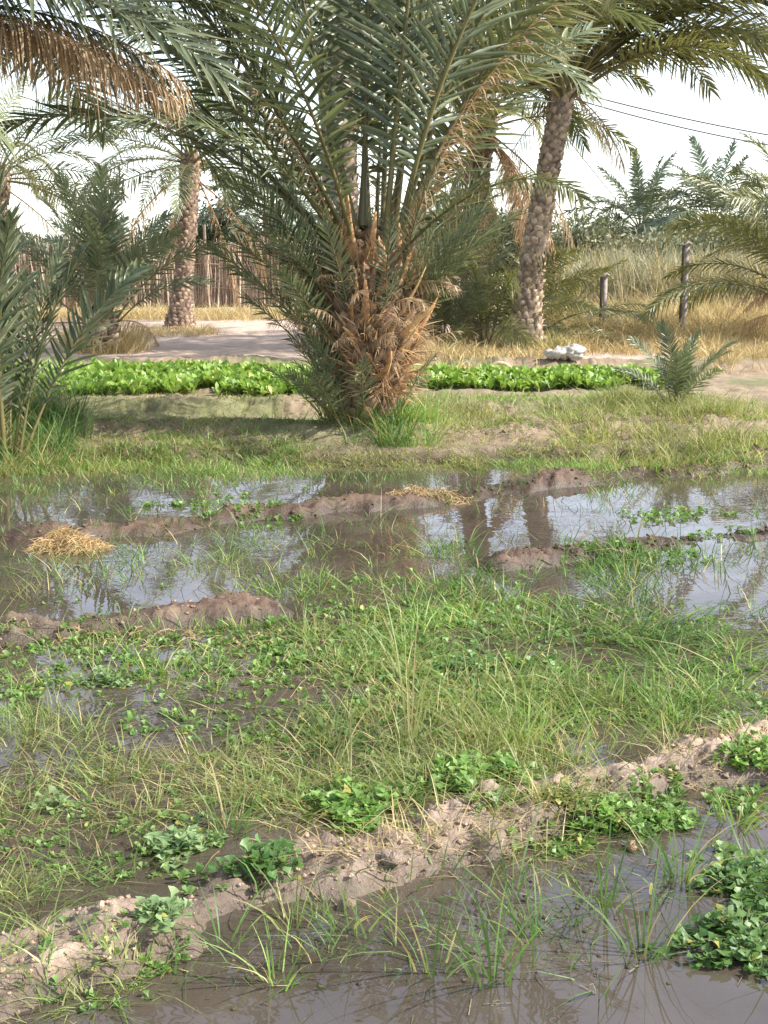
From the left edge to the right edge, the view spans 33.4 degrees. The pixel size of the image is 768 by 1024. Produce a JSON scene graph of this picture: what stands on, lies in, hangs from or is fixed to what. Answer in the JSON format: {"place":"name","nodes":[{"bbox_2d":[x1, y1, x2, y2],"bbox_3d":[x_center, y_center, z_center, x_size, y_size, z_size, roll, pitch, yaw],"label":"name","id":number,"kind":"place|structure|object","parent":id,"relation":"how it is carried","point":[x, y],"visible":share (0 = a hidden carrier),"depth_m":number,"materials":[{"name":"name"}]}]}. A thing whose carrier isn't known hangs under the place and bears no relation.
{"place":"outdoors","nodes":[
{"label":"outdoors","id":0,"kind":"place"},
{"bbox_2d":[0,552,766,1023],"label":"floating litter","id":1,"kind":"object","parent":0,"point":[422,934],"visible":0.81,"depth_m":2.85,"materials":[{"name":"plant"}]},
{"bbox_2d":[0,457,767,1023],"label":"water","id":2,"kind":"structure","parent":0,"point":[686,995],"depth_m":4.05,"materials":[{"name":"brown liquid"}]},
{"bbox_2d":[77,665,133,688],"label":"leafy weed","id":3,"kind":"object","parent":2,"relation":"on","point":[104,677],"visible":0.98,"depth_m":4.58,"materials":[{"name":"green plant"}]},
{"bbox_2d":[106,879,300,954],"bbox_3d":[-0.374,0.923,2.790,0.474,0.162,0.318,-9,15,-40],"label":"sedge tuft","id":4,"kind":"object","parent":2,"relation":"on","point":[237,929],"visible":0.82,"depth_m":2.86,"materials":[{"name":"green plant"}]},
{"bbox_2d":[191,534,284,568],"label":"sedge tuft","id":5,"kind":"object","parent":2,"relation":"on","point":[227,559],"visible":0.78,"depth_m":6.43,"materials":[{"name":"green plant"}]},
{"bbox_2d":[179,752,315,837],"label":"sedge tuft","id":6,"kind":"object","parent":2,"relation":"on","point":[231,818],"visible":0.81,"depth_m":3.43,"materials":[{"name":"green plant"}]},
{"bbox_2d":[193,910,318,990],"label":"sedge tuft","id":7,"kind":"object","parent":2,"relation":"on","point":[269,977],"visible":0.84,"depth_m":2.70,"materials":[{"name":"green plant"}]},
{"bbox_2d":[233,850,352,953],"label":"sedge tuft","id":8,"kind":"object","parent":2,"relation":"on","point":[279,918],"visible":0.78,"depth_m":2.95,"materials":[{"name":"green plant"}]},
{"bbox_2d":[337,897,355,913],"bbox_3d":[-0.089,0.926,3.010,0.043,0.044,0.048,2,11,12],"label":"clod","id":9,"kind":"object","parent":2,"relation":"on","point":[340,907],"visible":0.73,"depth_m":3.00,"materials":[{"name":"soil"}]},
{"bbox_2d":[293,867,420,935],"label":"sedge tuft","id":10,"kind":"object","parent":2,"relation":"on","point":[345,914],"visible":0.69,"depth_m":2.91,"materials":[{"name":"green plant"}]},
{"bbox_2d":[372,579,437,749],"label":"sedge tuft","id":11,"kind":"object","parent":2,"relation":"on","point":[408,697],"visible":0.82,"depth_m":3.95,"materials":[{"name":"green plant"}]},
{"bbox_2d":[325,858,529,981],"bbox_3d":[0.129,0.868,2.746,0.353,0.288,0.490,4,12,21],"label":"sedge tuft","id":12,"kind":"object","parent":2,"relation":"on","point":[435,955],"visible":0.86,"depth_m":2.72,"materials":[{"name":"green plant"}]},
{"bbox_2d":[412,857,615,989],"bbox_3d":[0.190,0.901,2.628,0.409,0.268,0.479,10,15,41],"label":"sedge tuft","id":13,"kind":"object","parent":2,"relation":"on","point":[489,961],"visible":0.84,"depth_m":2.71,"materials":[{"name":"green plant"}]},
{"bbox_2d":[433,847,616,953],"bbox_3d":[0.286,0.895,2.866,0.485,0.188,0.287,6,13,28],"label":"sedge tuft","id":14,"kind":"object","parent":2,"relation":"on","point":[523,933],"visible":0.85,"depth_m":2.89,"materials":[{"name":"green plant"}]},
{"bbox_2d":[491,788,630,901],"bbox_3d":[0.397,0.829,3.048,0.321,0.248,0.496,-6,13,-28],"label":"sedge tuft","id":15,"kind":"object","parent":2,"relation":"on","point":[518,887],"visible":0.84,"depth_m":3.11,"materials":[{"name":"green plant"}]},
{"bbox_2d":[519,805,678,917],"bbox_3d":[0.529,0.856,2.961,0.335,0.228,0.587,4,12,19],"label":"sedge tuft","id":16,"kind":"object","parent":2,"relation":"on","point":[614,890],"visible":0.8,"depth_m":3.02,"materials":[{"name":"green plant"}]},
{"bbox_2d":[495,836,735,1010],"bbox_3d":[0.547,0.873,2.756,0.457,0.273,0.668,-2,11,-11],"label":"sedge tuft","id":17,"kind":"object","parent":2,"relation":"on","point":[663,948],"visible":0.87,"depth_m":2.81,"materials":[{"name":"green plant"}]},
{"bbox_2d":[593,536,663,582],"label":"sedge tuft","id":18,"kind":"object","parent":2,"relation":"on","point":[627,571],"visible":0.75,"depth_m":6.06,"materials":[{"name":"green plant"}]},
{"bbox_2d":[625,840,636,851],"bbox_3d":[0.640,0.867,3.316,0.034,0.040,0.038,7,13,33],"label":"clod","id":19,"kind":"object","parent":2,"relation":"on","point":[633,848],"visible":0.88,"depth_m":3.31,"materials":[{"name":"soil"}]},
{"bbox_2d":[613,778,765,890],"bbox_3d":[0.714,0.813,3.136,0.406,0.244,0.362,7,13,33],"label":"sedge tuft","id":20,"kind":"object","parent":2,"relation":"on","point":[688,874],"visible":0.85,"depth_m":3.14,"materials":[{"name":"green plant"}]},
{"bbox_2d":[639,888,767,979],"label":"leafy weed","id":21,"kind":"object","parent":2,"relation":"on","point":[717,928],"visible":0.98,"depth_m":2.83,"materials":[{"name":"green plant"}]},
{"bbox_2d":[685,847,767,903],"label":"leafy weed","id":22,"kind":"object","parent":2,"relation":"on","point":[736,879],"visible":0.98,"depth_m":3.11,"materials":[{"name":"green plant"}]},
{"bbox_2d":[701,776,767,834],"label":"sedge tuft","id":23,"kind":"object","parent":2,"relation":"on","point":[749,818],"visible":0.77,"depth_m":3.44,"materials":[{"name":"green plant"}]},
{"bbox_2d":[0,263,767,1021],"bbox_3d":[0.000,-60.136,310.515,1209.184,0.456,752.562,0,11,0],"label":"ground","id":24,"kind":"structure","parent":0,"point":[248,341],"depth_m":7.01,"materials":[{"name":"brown soil"}]},
{"bbox_2d":[28,785,74,810],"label":"leafy weed","id":25,"kind":"object","parent":24,"relation":"on","point":[53,789],"visible":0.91,"depth_m":3.55,"materials":[{"name":"green plant"}]},
{"bbox_2d":[0,71,131,325],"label":"date palm","id":26,"kind":"object","parent":24,"relation":"on","point":[41,187],"visible":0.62,"depth_m":26.20,"materials":[{"name":"green plant"}]},
{"bbox_2d":[21,525,115,556],"bbox_3d":[-1.629,0.210,6.713,0.648,0.223,0.451,0,11,0],"label":"straw heap","id":27,"kind":"object","parent":24,"relation":"on","point":[64,539],"visible":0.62,"depth_m":6.70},
{"bbox_2d":[0,164,157,463],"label":"bushy palm","id":28,"kind":"object","parent":24,"relation":"on","point":[11,351],"visible":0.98,"depth_m":9.30,"materials":[{"name":"green plant"}]},
{"bbox_2d":[14,213,164,283],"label":"tree","id":29,"kind":"object","parent":24,"relation":"on","point":[35,235],"visible":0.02,"depth_m":48.71,"materials":[{"name":"green plant"}]},
{"bbox_2d":[1,163,229,352],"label":"bushy palm","id":30,"kind":"object","parent":24,"relation":"on","point":[100,260],"visible":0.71,"depth_m":18.67,"materials":[{"name":"green plant"}]},
{"bbox_2d":[130,886,193,933],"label":"leafy weed","id":31,"kind":"object","parent":24,"relation":"on","point":[154,907],"visible":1,"depth_m":2.83,"materials":[{"name":"green plant"}]},
{"bbox_2d":[49,621,299,648],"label":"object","id":32,"kind":"object","parent":24,"relation":"on","point":[191,633],"visible":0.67,"depth_m":5.13,"materials":[{"name":"green plant"}]},
{"bbox_2d":[46,25,319,329],"bbox_3d":[-3.906,-6.725,25.581,5.629,6.248,5.802,5,12,26],"label":"date palm","id":33,"kind":"object","parent":24,"relation":"on","point":[180,310],"visible":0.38,"depth_m":25.70,"materials":[{"name":"green plant"}]},
{"bbox_2d":[138,823,228,867],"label":"leafy weed","id":34,"kind":"object","parent":24,"relation":"on","point":[164,845],"visible":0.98,"depth_m":3.30,"materials":[{"name":"green plant"}]},
{"bbox_2d":[0,0,376,213],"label":"date palm","id":35,"kind":"object","parent":24,"relation":"on","point":[53,46],"visible":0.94,"depth_m":9.01,"materials":[{"name":"green plant"}]},
{"bbox_2d":[143,193,262,282],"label":"tree","id":36,"kind":"object","parent":24,"relation":"on","point":[209,236],"visible":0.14,"depth_m":50.12,"materials":[{"name":"green plant"}]},
{"bbox_2d":[10,225,460,307],"bbox_3d":[-6.846,-6.927,36.357,18.578,2.408,0.493,0,11,0],"label":"reed fence","id":37,"kind":"object","parent":24,"relation":"on","point":[220,293],"visible":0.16,"depth_m":36.35,"materials":[{"name":"brown plant"}]},
{"bbox_2d":[206,833,303,882],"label":"leafy weed","id":38,"kind":"object","parent":24,"relation":"on","point":[266,850],"visible":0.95,"depth_m":3.10,"materials":[{"name":"green plant"}]},
{"bbox_2d":[197,161,323,274],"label":"date palm","id":39,"kind":"object","parent":24,"relation":"on","point":[202,216],"visible":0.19,"depth_m":48.03,"materials":[{"name":"green plant"}]},
{"bbox_2d":[0,0,612,427],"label":"date palm","id":40,"kind":"object","parent":24,"relation":"on","point":[370,310],"visible":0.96,"depth_m":10.02,"materials":[{"name":"green plant"}]},
{"bbox_2d":[5,357,668,396],"bbox_3d":[-0.811,-1.543,14.424,8.064,0.289,2.841,0,11,0],"label":"leafy crop","id":41,"kind":"object","parent":24,"relation":"on","point":[183,376],"visible":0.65,"depth_m":13.94,"materials":[{"name":"green plant"}]},
{"bbox_2d":[289,775,403,832],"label":"leafy weed","id":42,"kind":"object","parent":24,"relation":"on","point":[329,800],"visible":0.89,"depth_m":3.54,"materials":[{"name":"green plant"}]},
{"bbox_2d":[284,201,436,266],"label":"tree","id":43,"kind":"object","parent":24,"relation":"on","point":[363,227],"visible":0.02,"depth_m":48.12,"materials":[{"name":"green plant"}]},
{"bbox_2d":[54,0,667,356],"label":"date palm","id":44,"kind":"object","parent":24,"relation":"on","point":[643,20],"visible":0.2,"depth_m":16.87,"materials":[{"name":"green plant"}]},
{"bbox_2d":[0,356,767,1023],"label":"grass","id":45,"kind":"structure","parent":24,"relation":"on","point":[50,442],"depth_m":4.84,"materials":[{"name":"green plant"}]},
{"bbox_2d":[0,491,767,1013],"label":"ground cover","id":46,"kind":"object","parent":24,"relation":"on","point":[512,793],"visible":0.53,"depth_m":4.49,"materials":[{"name":"green plant"}]},
{"bbox_2d":[0,412,767,1014],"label":"clods","id":47,"kind":"object","parent":24,"relation":"on","point":[190,896],"visible":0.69,"depth_m":3.33,"materials":[{"name":"soil"}]},
{"bbox_2d":[381,849,402,868],"bbox_3d":[0.017,0.856,3.157,0.054,0.053,0.058,6,13,29],"label":"clod","id":48,"kind":"object","parent":24,"relation":"on","point":[391,855],"visible":0.97,"depth_m":3.15,"materials":[{"name":"soil"}]},
{"bbox_2d":[383,484,480,504],"bbox_3d":[0.289,-0.086,8.018,0.671,0.182,0.314,0,11,0],"label":"straw heap","id":49,"kind":"object","parent":24,"relation":"on","point":[424,491],"visible":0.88,"depth_m":8.00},
{"bbox_2d":[404,748,509,794],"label":"leafy weed","id":50,"kind":"object","parent":24,"relation":"on","point":[465,756],"visible":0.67,"depth_m":3.73,"materials":[{"name":"green plant"}]},
{"bbox_2d":[435,649,512,682],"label":"leafy weed","id":51,"kind":"object","parent":24,"relation":"on","point":[459,662],"visible":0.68,"depth_m":4.71,"materials":[{"name":"green plant"}]},
{"bbox_2d":[379,195,575,290],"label":"tree","id":52,"kind":"object","parent":24,"relation":"on","point":[502,211],"visible":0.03,"depth_m":45.42,"materials":[{"name":"green plant"}]},
{"bbox_2d":[461,361,511,368],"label":"bent branch","id":53,"kind":"object","parent":24,"relation":"on","point":[501,363],"visible":0.33,"depth_m":15.72,"materials":[{"name":"beige plant"}]},
{"bbox_2d":[316,0,658,339],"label":"date palm","id":54,"kind":"object","parent":24,"relation":"on","point":[503,156],"visible":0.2,"depth_m":21.59,"materials":[{"name":"green plant"}]},
{"bbox_2d":[415,236,571,351],"bbox_3d":[0.937,-3.317,20.376,3.611,2.192,4.006,-7,13,-33],"label":"bushy palm","id":55,"kind":"object","parent":24,"relation":"on","point":[440,324],"visible":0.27,"depth_m":19.92,"materials":[{"name":"green plant"}]},
{"bbox_2d":[469,749,546,783],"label":"leafy weed","id":56,"kind":"object","parent":24,"relation":"on","point":[510,765],"visible":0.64,"depth_m":3.75,"materials":[{"name":"green plant"}]},
{"bbox_2d":[410,187,658,355],"bbox_3d":[1.781,-3.600,20.247,5.207,3.083,5.824,0,11,0],"label":"bushy palm","id":57,"kind":"object","parent":24,"relation":"on","point":[512,290],"visible":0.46,"depth_m":19.90,"materials":[{"name":"green plant"}]},
{"bbox_2d":[311,0,767,350],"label":"date palm","id":58,"kind":"object","parent":24,"relation":"on","point":[684,42],"visible":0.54,"depth_m":18.88,"materials":[{"name":"green plant"}]},
{"bbox_2d":[424,245,660,342],"bbox_3d":[2.858,-3.678,22.709,4.575,2.185,4.629,0,11,0],"label":"bushy palm","id":59,"kind":"object","parent":24,"relation":"on","point":[590,292],"visible":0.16,"depth_m":22.44,"materials":[{"name":"green plant"}]},
{"bbox_2d":[534,775,583,810],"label":"leafy weed","id":60,"kind":"object","parent":24,"relation":"on","point":[560,796],"visible":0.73,"depth_m":3.46,"materials":[{"name":"green plant"}]},
{"bbox_2d":[488,207,636,291],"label":"bush","id":61,"kind":"object","parent":24,"relation":"on","point":[578,236],"visible":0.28,"depth_m":43.77,"materials":[{"name":"green plant"}]},
{"bbox_2d":[543,343,586,360],"bbox_3d":[2.300,-2.022,16.285,0.544,0.243,0.327,0,11,0],"label":"white sack","id":62,"kind":"object","parent":24,"relation":"on","point":[574,352],"visible":1,"depth_m":16.19,"materials":[{"name":"fabric"}]},
{"bbox_2d":[546,222,642,281],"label":"tree","id":63,"kind":"object","parent":24,"relation":"on","point":[621,237],"visible":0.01,"depth_m":48.83,"materials":[{"name":"green plant"}]},
{"bbox_2d":[599,272,609,326],"bbox_3d":[3.829,-3.537,22.262,0.165,1.238,0.072,0,11,0],"label":"fence post","id":64,"kind":"object","parent":24,"relation":"on","point":[603,288],"visible":0.57,"depth_m":22.20,"materials":[{"name":"wood"}]},
{"bbox_2d":[565,787,653,833],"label":"leafy weed","id":65,"kind":"object","parent":24,"relation":"on","point":[606,809],"visible":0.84,"depth_m":3.40,"materials":[{"name":"green plant"}]},
{"bbox_2d":[562,147,708,241],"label":"date palm","id":66,"kind":"object","parent":24,"relation":"on","point":[633,206],"visible":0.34,"depth_m":50.30,"materials":[{"name":"green plant"}]},
{"bbox_2d":[581,227,701,265],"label":"bush","id":67,"kind":"object","parent":24,"relation":"on","point":[605,246],"visible":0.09,"depth_m":42.65,"materials":[{"name":"green plant"}]},
{"bbox_2d":[550,235,767,311],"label":"reeds","id":68,"kind":"object","parent":24,"relation":"on","point":[636,273],"visible":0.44,"depth_m":32.46,"materials":[{"name":"plant"}]},
{"bbox_2d":[632,801,702,838],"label":"leafy weed","id":69,"kind":"object","parent":24,"relation":"on","point":[658,814],"visible":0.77,"depth_m":3.44,"materials":[{"name":"green plant"}]},
{"bbox_2d":[612,315,737,407],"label":"palm seedling","id":70,"kind":"object","parent":24,"relation":"on","point":[677,379],"visible":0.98,"depth_m":11.62,"materials":[{"name":"green plant"}]},
{"bbox_2d":[617,225,742,262],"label":"bush","id":71,"kind":"object","parent":24,"relation":"on","point":[636,243],"visible":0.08,"depth_m":40.22,"materials":[{"name":"green plant"}]},
{"bbox_2d":[630,201,732,235],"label":"tree","id":72,"kind":"object","parent":24,"relation":"on","point":[663,214],"depth_m":64.39,"materials":[{"name":"green plant"}]},
{"bbox_2d":[679,241,691,325],"bbox_3d":[5.101,-3.691,21.693,0.165,1.771,0.072,0,11,0],"label":"fence post","id":73,"kind":"object","parent":24,"relation":"on","point":[685,250],"visible":0.7,"depth_m":21.64,"materials":[{"name":"wood"}]},
{"bbox_2d":[621,135,767,244],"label":"date palm","id":74,"kind":"object","parent":24,"relation":"on","point":[704,200],"visible":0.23,"depth_m":46.69,"materials":[{"name":"green plant"}]},
{"bbox_2d":[637,131,767,338],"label":"bushy palm","id":75,"kind":"object","parent":24,"relation":"on","point":[754,193],"visible":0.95,"depth_m":20.28,"materials":[{"name":"green plant"}]},
{"bbox_2d":[694,725,717,737],"bbox_3d":[0.983,0.682,3.910,0.081,0.069,0.099,0,11,0],"label":"clod","id":76,"kind":"object","parent":24,"relation":"on","point":[710,733],"visible":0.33,"depth_m":3.88,"materials":[{"name":"soil"}]},
{"bbox_2d":[645,218,767,264],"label":"bush","id":77,"kind":"object","parent":24,"relation":"on","point":[699,244],"visible":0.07,"depth_m":38.89,"materials":[{"name":"green plant"}]},
{"bbox_2d":[710,732,767,767],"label":"leafy weed","id":78,"kind":"object","parent":24,"relation":"on","point":[762,751],"visible":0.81,"depth_m":3.75,"materials":[{"name":"green plant"}]},
{"bbox_2d":[722,191,767,255],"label":"tree","id":79,"kind":"object","parent":24,"relation":"on","point":[742,212],"visible":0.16,"depth_m":39.13,"materials":[{"name":"green plant"}]},
{"bbox_2d":[0,0,767,257],"label":"sky","id":80,"kind":"structure","parent":0,"point":[740,109],"materials":[{"name":"white"}]},
{"bbox_2d":[22,275,767,374],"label":"dry grass","id":81,"kind":"structure","parent":0,"point":[719,325],"depth_m":20.37,"materials":[{"name":"plant"}]},
{"bbox_2d":[533,95,638,226],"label":"overhead cable","id":82,"kind":"object","parent":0,"point":[600,179],"visible":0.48,"depth_m":41.28,"materials":[{"name":"black rubber"}]},
{"bbox_2d":[527,83,767,145],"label":"overhead cable","id":83,"kind":"object","parent":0,"point":[667,123],"visible":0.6,"depth_m":32.97,"materials":[{"name":"black rubber"}]},
{"bbox_2d":[580,93,767,134],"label":"overhead cable","id":84,"kind":"object","parent":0,"point":[681,117],"visible":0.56,"depth_m":32.66,"materials":[{"name":"black rubber"}]}
]}

